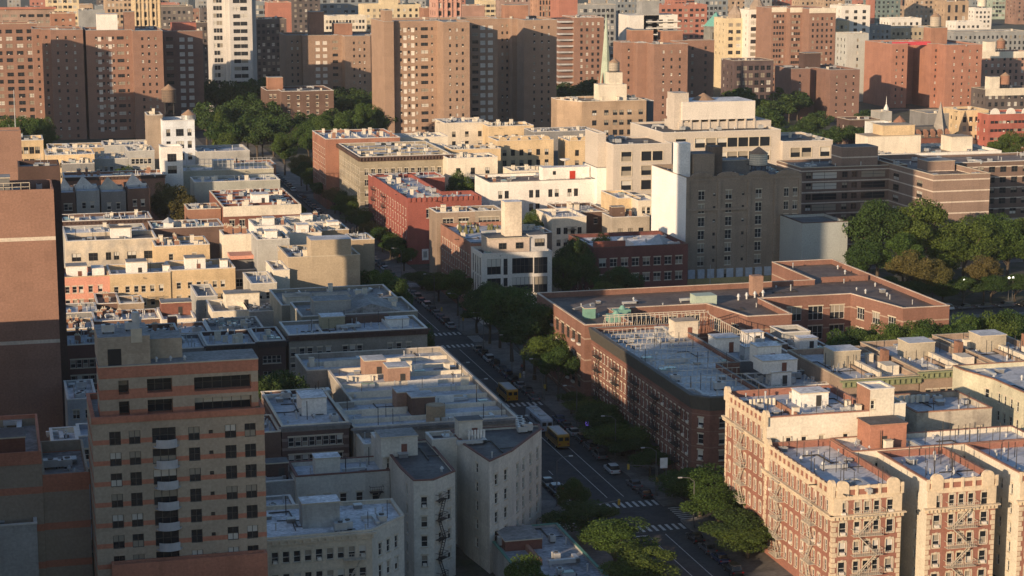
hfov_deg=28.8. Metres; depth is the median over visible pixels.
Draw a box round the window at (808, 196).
[805,194,810,199]
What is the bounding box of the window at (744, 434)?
[743,434,746,447]
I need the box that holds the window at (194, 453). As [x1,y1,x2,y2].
[189,447,199,460]
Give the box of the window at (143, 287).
[141,285,146,292]
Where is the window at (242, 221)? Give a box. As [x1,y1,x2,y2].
[239,219,244,226]
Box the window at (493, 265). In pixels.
[487,259,500,274]
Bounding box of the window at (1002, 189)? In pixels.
[999,187,1005,192]
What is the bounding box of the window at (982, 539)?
[978,528,987,544]
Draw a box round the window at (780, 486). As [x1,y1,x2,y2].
[779,486,782,499]
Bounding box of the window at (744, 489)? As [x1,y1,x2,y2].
[742,487,745,501]
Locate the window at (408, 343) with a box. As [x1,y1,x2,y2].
[406,341,411,347]
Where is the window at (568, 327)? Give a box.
[566,324,569,336]
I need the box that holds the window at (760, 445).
[759,445,762,458]
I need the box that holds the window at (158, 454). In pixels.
[153,448,175,463]
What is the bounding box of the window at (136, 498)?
[131,492,142,505]
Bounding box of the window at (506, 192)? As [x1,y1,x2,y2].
[505,191,508,198]
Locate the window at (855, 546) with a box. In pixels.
[852,539,860,553]
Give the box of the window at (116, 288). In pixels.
[114,286,118,293]
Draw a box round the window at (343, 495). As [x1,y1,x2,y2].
[339,491,347,500]
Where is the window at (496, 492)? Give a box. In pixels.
[495,490,498,505]
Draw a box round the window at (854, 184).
[851,182,856,187]
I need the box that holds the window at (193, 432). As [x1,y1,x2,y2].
[188,426,199,439]
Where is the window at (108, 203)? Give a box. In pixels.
[107,202,111,209]
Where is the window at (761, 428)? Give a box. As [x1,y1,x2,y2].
[759,426,762,439]
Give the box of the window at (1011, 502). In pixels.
[1008,500,1012,514]
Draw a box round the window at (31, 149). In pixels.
[29,147,33,153]
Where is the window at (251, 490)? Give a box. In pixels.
[246,484,256,497]
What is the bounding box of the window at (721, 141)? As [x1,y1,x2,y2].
[716,137,727,147]
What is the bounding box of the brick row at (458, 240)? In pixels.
[441,221,500,310]
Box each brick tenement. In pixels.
[261,380,351,460]
[264,414,280,457]
[266,260,289,288]
[312,127,399,208]
[588,310,797,485]
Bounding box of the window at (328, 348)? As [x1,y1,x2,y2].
[325,345,331,351]
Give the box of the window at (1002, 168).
[1000,166,1006,171]
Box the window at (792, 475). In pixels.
[790,473,793,487]
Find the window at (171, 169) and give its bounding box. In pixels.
[168,166,176,173]
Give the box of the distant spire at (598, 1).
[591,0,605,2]
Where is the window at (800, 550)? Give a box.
[799,539,803,553]
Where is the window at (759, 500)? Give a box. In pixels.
[758,499,761,513]
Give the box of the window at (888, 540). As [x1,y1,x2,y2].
[884,536,893,552]
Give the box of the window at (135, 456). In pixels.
[130,451,140,464]
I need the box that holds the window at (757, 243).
[754,241,760,250]
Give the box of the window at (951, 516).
[947,512,955,526]
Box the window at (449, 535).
[447,526,451,539]
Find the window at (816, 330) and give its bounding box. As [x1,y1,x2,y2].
[808,324,822,338]
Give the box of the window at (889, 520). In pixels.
[885,517,894,532]
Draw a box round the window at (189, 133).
[187,129,191,135]
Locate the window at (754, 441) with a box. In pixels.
[754,441,756,455]
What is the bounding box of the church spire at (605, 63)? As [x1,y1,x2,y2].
[598,14,609,82]
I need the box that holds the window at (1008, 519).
[1007,519,1011,533]
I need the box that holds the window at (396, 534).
[394,532,398,549]
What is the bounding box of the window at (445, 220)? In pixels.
[443,218,453,222]
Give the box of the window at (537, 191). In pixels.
[535,190,539,197]
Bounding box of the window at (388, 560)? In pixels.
[386,558,391,574]
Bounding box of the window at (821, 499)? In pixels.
[819,493,822,507]
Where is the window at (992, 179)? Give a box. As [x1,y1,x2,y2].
[990,177,994,182]
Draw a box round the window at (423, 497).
[420,495,427,508]
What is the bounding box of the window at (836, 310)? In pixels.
[830,304,844,318]
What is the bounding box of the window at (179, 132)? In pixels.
[176,129,183,135]
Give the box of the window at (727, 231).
[725,229,731,238]
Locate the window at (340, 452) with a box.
[337,450,343,457]
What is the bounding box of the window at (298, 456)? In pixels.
[295,453,301,460]
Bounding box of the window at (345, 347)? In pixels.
[342,344,348,350]
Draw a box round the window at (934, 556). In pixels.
[930,552,939,567]
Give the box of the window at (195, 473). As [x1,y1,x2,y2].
[189,468,200,481]
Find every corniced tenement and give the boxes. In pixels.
[787,344,924,397]
[860,336,987,391]
[932,329,1023,362]
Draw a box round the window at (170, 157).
[167,154,176,161]
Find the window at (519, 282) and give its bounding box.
[512,277,532,291]
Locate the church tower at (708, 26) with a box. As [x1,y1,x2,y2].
[702,12,719,39]
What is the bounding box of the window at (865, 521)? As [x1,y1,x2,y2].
[863,519,870,533]
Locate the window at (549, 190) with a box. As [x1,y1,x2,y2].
[548,189,551,196]
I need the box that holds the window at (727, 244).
[724,242,731,251]
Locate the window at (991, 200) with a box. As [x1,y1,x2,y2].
[989,198,993,203]
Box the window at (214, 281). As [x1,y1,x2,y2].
[212,280,217,287]
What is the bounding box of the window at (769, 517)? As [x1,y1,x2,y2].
[767,514,770,528]
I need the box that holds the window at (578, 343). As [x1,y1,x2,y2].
[576,331,580,345]
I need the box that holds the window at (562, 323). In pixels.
[560,320,563,333]
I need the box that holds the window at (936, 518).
[932,513,941,528]
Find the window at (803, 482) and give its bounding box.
[801,481,804,495]
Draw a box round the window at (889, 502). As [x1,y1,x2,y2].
[886,497,893,511]
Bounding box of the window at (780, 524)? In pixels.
[778,523,781,536]
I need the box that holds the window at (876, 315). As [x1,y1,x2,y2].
[871,310,879,325]
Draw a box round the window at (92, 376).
[89,374,95,383]
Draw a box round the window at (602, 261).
[599,258,606,267]
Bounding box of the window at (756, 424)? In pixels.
[754,423,757,436]
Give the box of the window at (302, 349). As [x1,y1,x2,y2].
[299,347,304,353]
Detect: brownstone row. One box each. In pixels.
[67,326,96,391]
[145,321,179,332]
[180,333,205,351]
[199,329,260,356]
[249,326,288,379]
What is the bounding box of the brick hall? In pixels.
[568,230,687,290]
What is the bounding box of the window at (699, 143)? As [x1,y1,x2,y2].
[694,138,705,148]
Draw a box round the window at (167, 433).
[152,427,175,442]
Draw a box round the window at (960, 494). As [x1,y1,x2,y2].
[957,491,965,505]
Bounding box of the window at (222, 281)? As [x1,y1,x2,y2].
[220,280,225,287]
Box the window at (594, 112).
[592,110,596,115]
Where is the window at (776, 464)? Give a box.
[774,462,777,476]
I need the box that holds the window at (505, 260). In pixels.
[504,259,507,274]
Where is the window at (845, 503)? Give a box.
[841,501,847,515]
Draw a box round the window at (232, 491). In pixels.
[226,486,237,498]
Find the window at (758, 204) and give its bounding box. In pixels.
[755,201,761,211]
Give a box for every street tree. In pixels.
[288,154,312,185]
[290,161,312,190]
[299,167,312,184]
[305,172,312,185]
[308,182,321,194]
[315,182,322,194]
[322,187,340,213]
[327,190,348,213]
[330,193,357,222]
[337,199,359,223]
[339,207,370,232]
[352,212,373,225]
[357,220,382,233]
[360,269,371,284]
[361,271,372,284]
[369,269,396,287]
[370,227,393,251]
[377,233,400,259]
[383,237,406,262]
[386,277,413,304]
[390,246,418,270]
[401,271,426,288]
[409,272,433,289]
[417,272,450,301]
[426,324,434,346]
[437,269,473,315]
[458,301,485,332]
[462,281,502,343]
[467,292,524,347]
[481,285,536,361]
[497,320,543,370]
[502,300,555,379]
[504,552,555,575]
[519,332,568,390]
[538,345,580,400]
[538,499,621,541]
[555,477,591,531]
[556,391,588,413]
[559,395,605,412]
[572,402,621,427]
[576,516,660,561]
[578,414,628,430]
[579,423,628,445]
[583,423,654,455]
[598,542,681,575]
[601,430,648,454]
[606,437,660,455]
[627,449,673,476]
[648,469,680,496]
[657,482,693,501]
[664,462,729,516]
[679,485,745,522]
[698,506,762,544]
[708,519,776,558]
[711,521,761,542]
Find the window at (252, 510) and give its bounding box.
[246,505,257,517]
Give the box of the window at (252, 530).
[247,525,257,538]
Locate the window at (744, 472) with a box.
[743,470,745,483]
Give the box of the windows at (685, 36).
[684,35,703,37]
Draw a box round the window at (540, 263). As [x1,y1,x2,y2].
[534,257,546,272]
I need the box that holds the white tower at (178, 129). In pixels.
[160,109,196,164]
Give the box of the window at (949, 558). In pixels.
[945,551,953,565]
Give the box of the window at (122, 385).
[118,380,127,391]
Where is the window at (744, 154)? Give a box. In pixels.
[737,150,748,158]
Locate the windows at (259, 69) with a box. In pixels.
[258,68,279,82]
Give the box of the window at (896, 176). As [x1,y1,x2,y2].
[893,173,898,179]
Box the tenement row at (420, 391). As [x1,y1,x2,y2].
[295,346,516,456]
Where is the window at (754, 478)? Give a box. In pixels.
[753,477,756,491]
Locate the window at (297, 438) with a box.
[295,436,301,447]
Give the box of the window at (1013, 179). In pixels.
[1011,176,1016,181]
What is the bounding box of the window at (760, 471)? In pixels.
[759,463,761,477]
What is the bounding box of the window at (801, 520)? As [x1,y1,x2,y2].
[800,520,803,534]
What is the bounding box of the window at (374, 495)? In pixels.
[372,489,379,498]
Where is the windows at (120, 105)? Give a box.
[98,104,158,131]
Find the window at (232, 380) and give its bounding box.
[194,374,249,388]
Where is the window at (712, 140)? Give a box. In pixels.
[706,137,716,144]
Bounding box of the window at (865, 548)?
[862,538,870,552]
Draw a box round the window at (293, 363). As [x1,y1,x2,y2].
[290,362,294,372]
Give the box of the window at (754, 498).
[752,495,755,509]
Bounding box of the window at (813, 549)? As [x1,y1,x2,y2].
[811,547,814,562]
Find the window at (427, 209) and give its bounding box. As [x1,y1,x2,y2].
[426,208,428,218]
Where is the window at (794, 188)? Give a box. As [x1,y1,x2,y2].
[792,187,797,196]
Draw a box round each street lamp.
[473,312,483,347]
[529,358,542,398]
[556,455,572,505]
[563,385,577,427]
[601,415,615,460]
[641,447,656,494]
[678,477,694,527]
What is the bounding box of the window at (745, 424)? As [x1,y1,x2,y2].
[744,416,746,429]
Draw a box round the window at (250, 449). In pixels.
[245,443,255,456]
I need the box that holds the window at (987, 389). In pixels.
[983,387,989,399]
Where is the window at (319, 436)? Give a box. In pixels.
[315,434,322,445]
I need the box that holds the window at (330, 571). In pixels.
[326,568,334,575]
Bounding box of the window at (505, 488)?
[504,486,507,500]
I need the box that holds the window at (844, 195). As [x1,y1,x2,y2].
[842,193,846,198]
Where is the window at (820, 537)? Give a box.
[817,532,821,547]
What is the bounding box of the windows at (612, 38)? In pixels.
[608,37,613,60]
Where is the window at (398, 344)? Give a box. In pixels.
[396,342,401,347]
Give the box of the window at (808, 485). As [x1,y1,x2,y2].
[807,485,810,499]
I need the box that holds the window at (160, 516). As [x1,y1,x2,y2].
[155,509,177,525]
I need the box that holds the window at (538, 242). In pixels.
[535,238,543,245]
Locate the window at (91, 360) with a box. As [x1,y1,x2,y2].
[89,358,94,367]
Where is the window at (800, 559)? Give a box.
[799,559,802,572]
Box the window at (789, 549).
[788,549,791,564]
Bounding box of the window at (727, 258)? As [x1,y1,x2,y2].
[724,255,730,264]
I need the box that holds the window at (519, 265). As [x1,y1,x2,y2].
[512,258,532,273]
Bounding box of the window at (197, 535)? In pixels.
[191,529,202,542]
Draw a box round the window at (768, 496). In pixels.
[768,496,771,509]
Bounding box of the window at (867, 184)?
[861,181,884,187]
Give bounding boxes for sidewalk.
[195,108,1023,575]
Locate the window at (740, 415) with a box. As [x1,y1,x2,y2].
[739,412,741,425]
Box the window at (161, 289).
[159,284,163,291]
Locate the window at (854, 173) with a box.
[852,171,856,176]
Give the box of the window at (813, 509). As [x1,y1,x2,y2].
[812,509,815,523]
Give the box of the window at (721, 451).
[718,449,724,461]
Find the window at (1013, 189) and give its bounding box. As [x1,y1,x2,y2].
[1010,187,1016,192]
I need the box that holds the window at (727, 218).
[725,216,731,225]
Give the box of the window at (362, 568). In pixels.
[359,565,366,575]
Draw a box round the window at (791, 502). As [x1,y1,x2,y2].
[789,493,793,507]
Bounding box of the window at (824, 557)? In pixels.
[822,556,826,571]
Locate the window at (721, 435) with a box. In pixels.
[719,433,724,444]
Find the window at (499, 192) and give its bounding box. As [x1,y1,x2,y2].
[498,191,501,198]
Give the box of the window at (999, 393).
[996,391,1000,404]
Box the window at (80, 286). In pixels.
[78,285,83,293]
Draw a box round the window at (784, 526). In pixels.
[783,526,786,541]
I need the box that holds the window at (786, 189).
[784,187,788,196]
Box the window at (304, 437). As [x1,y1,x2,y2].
[302,435,308,446]
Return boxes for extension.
[61,178,75,213]
[74,176,99,213]
[98,177,125,212]
[123,173,149,212]
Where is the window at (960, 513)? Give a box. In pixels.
[957,511,964,525]
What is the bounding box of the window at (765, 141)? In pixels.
[759,136,770,146]
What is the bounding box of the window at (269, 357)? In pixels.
[268,356,272,363]
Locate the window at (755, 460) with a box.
[753,459,756,473]
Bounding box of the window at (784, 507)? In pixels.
[784,507,787,522]
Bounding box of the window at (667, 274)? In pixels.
[664,271,671,279]
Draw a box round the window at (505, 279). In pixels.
[504,278,507,286]
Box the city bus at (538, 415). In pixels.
[526,405,552,432]
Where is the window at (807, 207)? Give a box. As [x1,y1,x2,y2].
[805,205,810,210]
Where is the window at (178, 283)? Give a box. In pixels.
[176,282,181,289]
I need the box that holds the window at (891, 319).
[888,315,895,325]
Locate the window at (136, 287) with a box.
[134,285,138,292]
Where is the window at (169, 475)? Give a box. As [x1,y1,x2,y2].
[153,468,176,483]
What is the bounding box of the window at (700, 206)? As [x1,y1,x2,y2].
[698,203,704,213]
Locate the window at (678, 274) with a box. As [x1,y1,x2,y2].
[675,270,682,279]
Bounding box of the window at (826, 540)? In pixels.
[823,536,827,552]
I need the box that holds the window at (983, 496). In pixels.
[980,490,986,503]
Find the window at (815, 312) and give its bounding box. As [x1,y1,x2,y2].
[808,305,823,319]
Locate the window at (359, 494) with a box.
[355,490,363,499]
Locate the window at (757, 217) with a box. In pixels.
[755,214,761,224]
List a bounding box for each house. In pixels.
[46,426,78,440]
[63,379,95,426]
[66,302,96,317]
[66,314,93,330]
[76,423,90,513]
[91,306,159,324]
[93,291,117,310]
[116,295,143,309]
[157,298,195,322]
[159,144,184,219]
[167,316,208,333]
[184,202,220,220]
[190,284,217,321]
[203,316,262,330]
[206,289,259,317]
[219,223,253,257]
[227,251,255,289]
[232,157,275,174]
[242,271,276,299]
[244,299,273,326]
[522,224,551,249]
[536,208,585,256]
[547,201,607,232]
[601,190,640,211]
[602,205,649,232]
[624,194,651,230]
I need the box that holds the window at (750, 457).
[748,455,751,469]
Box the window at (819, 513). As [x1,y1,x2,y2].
[818,513,821,528]
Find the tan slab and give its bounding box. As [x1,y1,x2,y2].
[145,84,176,168]
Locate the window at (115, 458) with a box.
[110,452,121,465]
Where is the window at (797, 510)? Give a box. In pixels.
[795,497,798,511]
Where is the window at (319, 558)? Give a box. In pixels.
[315,547,323,561]
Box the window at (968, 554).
[965,549,972,562]
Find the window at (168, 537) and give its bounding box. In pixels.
[155,530,178,545]
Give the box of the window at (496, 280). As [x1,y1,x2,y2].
[487,278,500,286]
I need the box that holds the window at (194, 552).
[192,549,202,554]
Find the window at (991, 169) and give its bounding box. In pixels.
[989,167,994,171]
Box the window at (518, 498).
[516,498,518,513]
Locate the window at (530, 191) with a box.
[529,190,532,197]
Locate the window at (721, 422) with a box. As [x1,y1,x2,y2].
[719,417,724,428]
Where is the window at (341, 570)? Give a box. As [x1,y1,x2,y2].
[337,567,345,575]
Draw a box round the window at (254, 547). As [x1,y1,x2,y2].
[248,545,258,550]
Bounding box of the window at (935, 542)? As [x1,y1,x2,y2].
[931,532,940,548]
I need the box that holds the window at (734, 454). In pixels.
[733,445,735,458]
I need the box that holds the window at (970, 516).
[966,510,974,524]
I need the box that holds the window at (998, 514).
[997,514,1001,528]
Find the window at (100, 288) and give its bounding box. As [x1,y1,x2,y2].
[98,284,102,292]
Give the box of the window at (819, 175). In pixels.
[813,172,836,178]
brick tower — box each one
[0,127,21,179]
[0,174,63,441]
[17,153,68,426]
[31,26,86,139]
[83,11,164,139]
[160,22,204,130]
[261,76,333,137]
[279,11,371,109]
[371,9,497,132]
[487,4,556,127]
[611,29,713,121]
[755,5,835,92]
[774,52,859,120]
[863,13,981,107]
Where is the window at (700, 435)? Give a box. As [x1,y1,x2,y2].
[697,432,703,444]
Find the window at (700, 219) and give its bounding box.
[698,217,704,226]
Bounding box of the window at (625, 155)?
[621,151,631,161]
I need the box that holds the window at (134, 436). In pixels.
[129,430,140,443]
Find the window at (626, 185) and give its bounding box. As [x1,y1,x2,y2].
[620,180,631,190]
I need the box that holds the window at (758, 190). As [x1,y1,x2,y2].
[755,188,762,198]
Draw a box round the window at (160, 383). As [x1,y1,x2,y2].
[147,378,171,390]
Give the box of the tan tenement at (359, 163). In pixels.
[336,141,454,210]
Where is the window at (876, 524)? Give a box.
[872,518,880,532]
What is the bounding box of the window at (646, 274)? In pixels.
[642,272,649,280]
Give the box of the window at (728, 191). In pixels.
[725,189,732,199]
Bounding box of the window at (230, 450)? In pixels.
[225,445,236,458]
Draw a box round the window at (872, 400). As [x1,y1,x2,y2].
[870,399,875,409]
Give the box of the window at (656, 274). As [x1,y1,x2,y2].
[653,271,660,280]
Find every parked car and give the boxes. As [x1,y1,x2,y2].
[377,261,384,267]
[412,292,421,299]
[417,297,424,303]
[421,300,430,307]
[426,304,435,311]
[431,309,440,315]
[435,313,444,320]
[440,316,450,324]
[445,322,455,328]
[472,345,482,352]
[477,348,488,356]
[483,353,494,362]
[489,358,500,367]
[500,369,512,378]
[506,374,519,383]
[513,381,525,388]
[520,385,533,394]
[541,476,553,487]
[548,482,560,496]
[552,414,565,423]
[559,421,572,429]
[566,427,578,436]
[574,433,589,443]
[591,448,607,459]
[603,463,620,474]
[626,479,642,488]
[636,487,652,497]
[686,532,704,543]
[698,542,717,553]
[710,552,730,564]
[722,562,743,575]
[946,303,954,310]
[956,303,974,309]
[976,302,994,308]
[995,300,1014,307]
[1016,300,1023,306]
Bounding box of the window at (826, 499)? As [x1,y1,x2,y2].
[824,497,827,512]
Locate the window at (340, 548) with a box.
[337,545,345,559]
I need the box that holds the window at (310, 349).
[307,346,312,352]
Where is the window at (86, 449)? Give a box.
[84,448,88,460]
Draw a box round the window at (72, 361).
[70,359,75,368]
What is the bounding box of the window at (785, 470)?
[785,470,788,484]
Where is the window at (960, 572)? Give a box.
[954,569,962,575]
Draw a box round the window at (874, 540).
[871,537,879,552]
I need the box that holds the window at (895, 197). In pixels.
[893,194,897,201]
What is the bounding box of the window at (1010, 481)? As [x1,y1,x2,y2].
[1009,481,1012,495]
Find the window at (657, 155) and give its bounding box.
[652,150,663,160]
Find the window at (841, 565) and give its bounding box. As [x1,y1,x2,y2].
[836,560,846,575]
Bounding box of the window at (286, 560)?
[282,550,290,564]
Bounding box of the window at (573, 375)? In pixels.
[571,373,574,382]
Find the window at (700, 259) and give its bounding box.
[697,256,703,266]
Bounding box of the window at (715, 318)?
[714,318,720,331]
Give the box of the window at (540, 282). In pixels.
[534,276,546,292]
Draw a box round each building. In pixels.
[0,7,55,26]
[0,21,36,123]
[0,414,46,575]
[0,517,38,575]
[7,0,20,6]
[21,133,43,160]
[30,0,44,6]
[40,439,92,575]
[44,142,103,153]
[44,147,94,182]
[45,0,78,25]
[49,12,75,25]
[61,157,94,179]
[62,209,153,229]
[63,222,145,267]
[64,225,156,266]
[78,8,104,28]
[79,3,92,8]
[91,538,93,575]
[94,4,103,8]
[94,151,127,170]
[96,0,103,4]
[101,139,147,152]
[103,0,130,25]
[111,549,267,575]
[125,144,154,169]
[148,217,223,258]
[152,232,209,262]
[161,2,179,4]
[161,4,192,27]
[170,0,187,4]
[183,157,273,194]
[189,19,208,83]
[190,174,279,202]
[193,8,198,20]
[195,0,206,19]
[195,144,249,164]
[200,7,206,19]
[209,188,300,229]
[248,216,289,231]
[251,228,289,271]
[256,0,269,16]
[256,16,286,84]
[264,0,291,31]
[265,457,294,501]
[266,494,294,505]
[266,494,404,575]
[269,283,395,328]
[277,235,359,287]
[279,311,430,379]
[282,223,321,244]
[283,211,333,225]
[287,0,319,31]
[288,447,389,503]
[290,293,417,320]
[314,220,348,234]
[320,0,377,14]
[324,14,366,31]
[345,228,374,277]
[356,432,370,456]
[358,0,420,30]
[368,171,444,219]
[370,174,481,264]
[370,432,388,468]
[374,427,455,575]
[385,143,444,149]
[394,131,447,144]
[408,0,425,6]
[419,6,428,16]
[425,430,457,543]
[429,204,475,273]
[433,116,488,144]
[443,151,497,189]
[444,141,500,173]
[450,415,541,573]
[462,4,484,16]
[467,205,500,221]
[471,199,551,323]
[474,0,495,16]
[474,158,594,224]
[483,119,533,143]
[488,134,553,172]
[492,523,607,575]
[496,0,529,15]
[503,164,550,172]
[524,125,591,165]
[530,0,549,17]
[537,259,949,399]
[550,0,577,17]
[551,97,581,126]
[558,133,584,165]
[566,58,645,136]
[577,3,615,60]
[583,162,605,206]
[585,128,605,166]
[606,135,671,195]
[608,0,635,40]
[618,13,680,39]
[630,91,780,164]
[636,0,658,39]
[642,98,653,121]
[651,142,801,284]
[659,2,706,38]
[665,0,685,2]
[695,0,727,20]
[714,1,742,87]
[721,57,773,102]
[721,385,869,547]
[727,344,786,377]
[728,0,743,13]
[736,329,787,349]
[739,0,763,57]
[743,370,828,388]
[744,0,771,7]
[760,436,906,575]
[770,324,810,339]
[772,0,791,5]
[776,156,907,249]
[779,213,847,263]
[780,132,832,159]
[782,334,828,348]
[792,0,815,5]
[816,0,844,7]
[830,3,869,32]
[830,415,1023,466]
[831,143,989,268]
[834,19,849,64]
[835,31,868,101]
[836,116,879,143]
[852,0,862,3]
[855,122,1001,154]
[856,380,894,415]
[863,0,900,23]
[865,120,893,132]
[869,23,890,39]
[871,97,891,120]
[877,439,1000,575]
[880,16,921,25]
[891,25,929,39]
[893,103,949,143]
[893,397,905,420]
[894,390,992,431]
[900,5,903,16]
[904,0,943,24]
[909,109,948,128]
[922,151,1023,222]
[933,0,968,26]
[943,106,988,143]
[946,20,981,29]
[947,29,1023,49]
[952,361,1023,429]
[965,439,1023,575]
[968,0,976,5]
[968,0,991,28]
[971,72,1023,109]
[976,108,1023,148]
[981,38,1023,86]
[986,0,1005,18]
[1005,0,1023,23]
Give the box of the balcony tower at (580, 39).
[552,14,603,85]
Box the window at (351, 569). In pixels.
[348,566,355,575]
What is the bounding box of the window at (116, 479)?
[111,473,122,486]
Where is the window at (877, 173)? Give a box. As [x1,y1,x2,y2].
[861,170,884,176]
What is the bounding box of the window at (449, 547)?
[448,545,451,559]
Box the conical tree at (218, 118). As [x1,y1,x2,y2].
[211,112,222,144]
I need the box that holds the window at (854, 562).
[852,559,859,573]
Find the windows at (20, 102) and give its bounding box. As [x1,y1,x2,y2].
[0,101,34,118]
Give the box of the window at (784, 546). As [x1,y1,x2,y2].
[783,545,786,559]
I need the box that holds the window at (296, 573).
[293,571,301,575]
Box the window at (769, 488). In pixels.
[768,478,771,491]
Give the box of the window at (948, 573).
[945,570,952,575]
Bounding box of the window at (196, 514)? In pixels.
[191,509,201,522]
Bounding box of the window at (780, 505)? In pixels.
[778,503,781,518]
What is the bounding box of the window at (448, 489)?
[447,487,451,501]
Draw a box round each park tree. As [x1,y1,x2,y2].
[0,115,14,126]
[12,116,43,139]
[29,116,56,148]
[191,101,217,144]
[197,111,229,141]
[199,105,235,122]
[203,121,242,144]
[204,79,230,106]
[204,87,234,104]
[217,132,239,144]
[220,80,255,104]
[222,100,251,110]
[222,123,245,143]
[223,121,243,127]
[225,106,244,123]
[231,92,260,109]
[236,107,274,143]
[237,116,258,148]
[240,122,274,159]
[246,118,278,158]
[247,77,265,98]
[247,99,282,140]
[253,117,289,156]
[264,112,296,129]
[269,132,298,174]
[290,121,316,156]
[293,112,316,127]
[311,115,332,129]
[319,108,339,123]
[329,112,354,129]
[333,89,345,98]
[334,86,356,98]
[334,103,352,112]
[336,109,356,127]
[338,98,366,112]
[339,94,368,108]
[352,103,377,128]
[354,89,371,109]
[362,93,371,107]
[366,107,389,129]
[556,86,584,96]
[558,82,571,86]
[570,80,593,94]
[570,92,589,95]
[589,79,597,92]
[719,91,757,101]
[721,87,755,97]
[755,99,766,112]
[755,100,790,126]
[755,107,789,127]
[758,100,797,114]
[768,87,784,99]
[776,93,810,123]
[776,125,808,132]
[790,90,814,120]
[793,120,819,132]
[801,111,834,135]
[811,129,846,142]
[828,126,856,143]
[840,198,913,276]
[842,239,889,273]
[843,125,864,143]
[854,109,870,116]
[879,231,926,281]
[883,275,910,287]
[884,197,957,280]
[884,249,936,281]
[904,280,935,295]
[916,258,954,297]
[924,234,974,270]
[926,278,968,302]
[941,215,1006,276]
[944,276,985,303]
[962,254,1003,300]
[965,212,1010,275]
[977,275,1009,303]
[981,218,1023,277]
[987,141,1007,148]
[992,130,1023,152]
[1002,273,1023,301]
[1004,217,1023,261]
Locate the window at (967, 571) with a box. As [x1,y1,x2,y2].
[964,568,971,575]
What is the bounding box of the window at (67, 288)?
[65,286,69,293]
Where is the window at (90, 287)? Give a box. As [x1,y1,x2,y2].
[88,285,93,292]
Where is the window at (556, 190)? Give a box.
[555,189,558,196]
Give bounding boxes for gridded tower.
[131,0,160,27]
[429,0,461,16]
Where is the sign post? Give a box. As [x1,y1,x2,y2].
[660,458,667,496]
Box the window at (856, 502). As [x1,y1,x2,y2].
[854,500,861,513]
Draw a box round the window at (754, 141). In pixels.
[748,136,759,146]
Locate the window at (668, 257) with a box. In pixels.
[664,255,671,264]
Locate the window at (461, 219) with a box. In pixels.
[458,217,469,222]
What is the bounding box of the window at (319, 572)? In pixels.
[315,569,323,575]
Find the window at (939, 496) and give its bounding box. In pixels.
[936,493,942,506]
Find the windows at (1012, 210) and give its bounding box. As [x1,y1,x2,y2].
[989,208,1023,222]
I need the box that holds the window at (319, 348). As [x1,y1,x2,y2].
[317,346,322,352]
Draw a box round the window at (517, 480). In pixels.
[516,480,518,494]
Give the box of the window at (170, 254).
[168,253,173,260]
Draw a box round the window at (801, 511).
[800,501,804,514]
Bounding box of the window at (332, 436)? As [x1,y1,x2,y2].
[329,433,336,444]
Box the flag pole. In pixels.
[13,90,15,126]
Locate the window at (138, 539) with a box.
[132,534,143,546]
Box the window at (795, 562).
[793,553,797,568]
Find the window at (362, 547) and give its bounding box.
[358,543,366,557]
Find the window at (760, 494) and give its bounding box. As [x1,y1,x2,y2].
[758,481,761,495]
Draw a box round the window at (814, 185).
[812,183,835,189]
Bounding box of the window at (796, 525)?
[794,515,798,530]
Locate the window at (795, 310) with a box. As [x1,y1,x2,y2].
[786,306,801,320]
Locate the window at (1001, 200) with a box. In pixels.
[999,198,1004,203]
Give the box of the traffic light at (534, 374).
[519,373,545,399]
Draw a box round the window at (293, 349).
[290,347,296,357]
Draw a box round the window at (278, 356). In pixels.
[276,355,280,363]
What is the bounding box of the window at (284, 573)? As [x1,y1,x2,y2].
[282,572,290,575]
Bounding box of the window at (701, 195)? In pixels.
[698,190,704,200]
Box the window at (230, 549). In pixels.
[228,547,238,551]
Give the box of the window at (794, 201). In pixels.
[792,200,797,209]
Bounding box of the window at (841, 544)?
[837,540,846,556]
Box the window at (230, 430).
[225,424,235,437]
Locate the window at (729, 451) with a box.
[728,441,730,455]
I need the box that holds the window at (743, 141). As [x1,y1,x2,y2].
[737,136,748,146]
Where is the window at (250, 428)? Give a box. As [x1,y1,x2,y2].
[244,423,255,436]
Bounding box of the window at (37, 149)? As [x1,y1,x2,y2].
[35,147,39,153]
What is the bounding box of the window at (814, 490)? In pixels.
[813,489,816,503]
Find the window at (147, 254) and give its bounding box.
[144,251,152,257]
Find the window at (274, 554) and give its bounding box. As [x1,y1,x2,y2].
[271,550,279,565]
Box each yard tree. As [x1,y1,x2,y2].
[114,165,132,170]
[150,182,172,219]
[154,183,196,219]
[258,374,283,400]
[263,367,309,389]
[445,169,474,191]
[522,209,543,226]
[552,254,578,290]
[553,237,596,290]
[566,253,600,290]
[590,279,625,289]
[591,231,611,240]
[593,266,644,287]
[824,328,852,345]
[842,325,868,345]
[854,328,890,341]
[862,333,896,340]
[869,321,904,339]
[900,320,931,337]
[910,328,931,337]
[913,318,946,336]
[933,320,966,333]
[946,321,976,333]
[948,311,983,329]
[974,310,1005,330]
[984,321,1022,339]
[985,308,1023,332]
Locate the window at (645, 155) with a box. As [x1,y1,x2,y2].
[641,150,651,161]
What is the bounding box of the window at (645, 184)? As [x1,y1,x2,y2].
[640,179,651,189]
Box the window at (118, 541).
[113,535,124,548]
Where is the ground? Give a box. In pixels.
[0,0,1023,575]
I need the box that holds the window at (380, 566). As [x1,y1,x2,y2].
[378,562,382,575]
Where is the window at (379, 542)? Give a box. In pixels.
[378,540,382,557]
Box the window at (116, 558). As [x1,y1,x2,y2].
[114,556,124,560]
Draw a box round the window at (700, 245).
[697,243,703,253]
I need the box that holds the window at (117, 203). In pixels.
[116,202,120,209]
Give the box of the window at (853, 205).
[851,203,855,208]

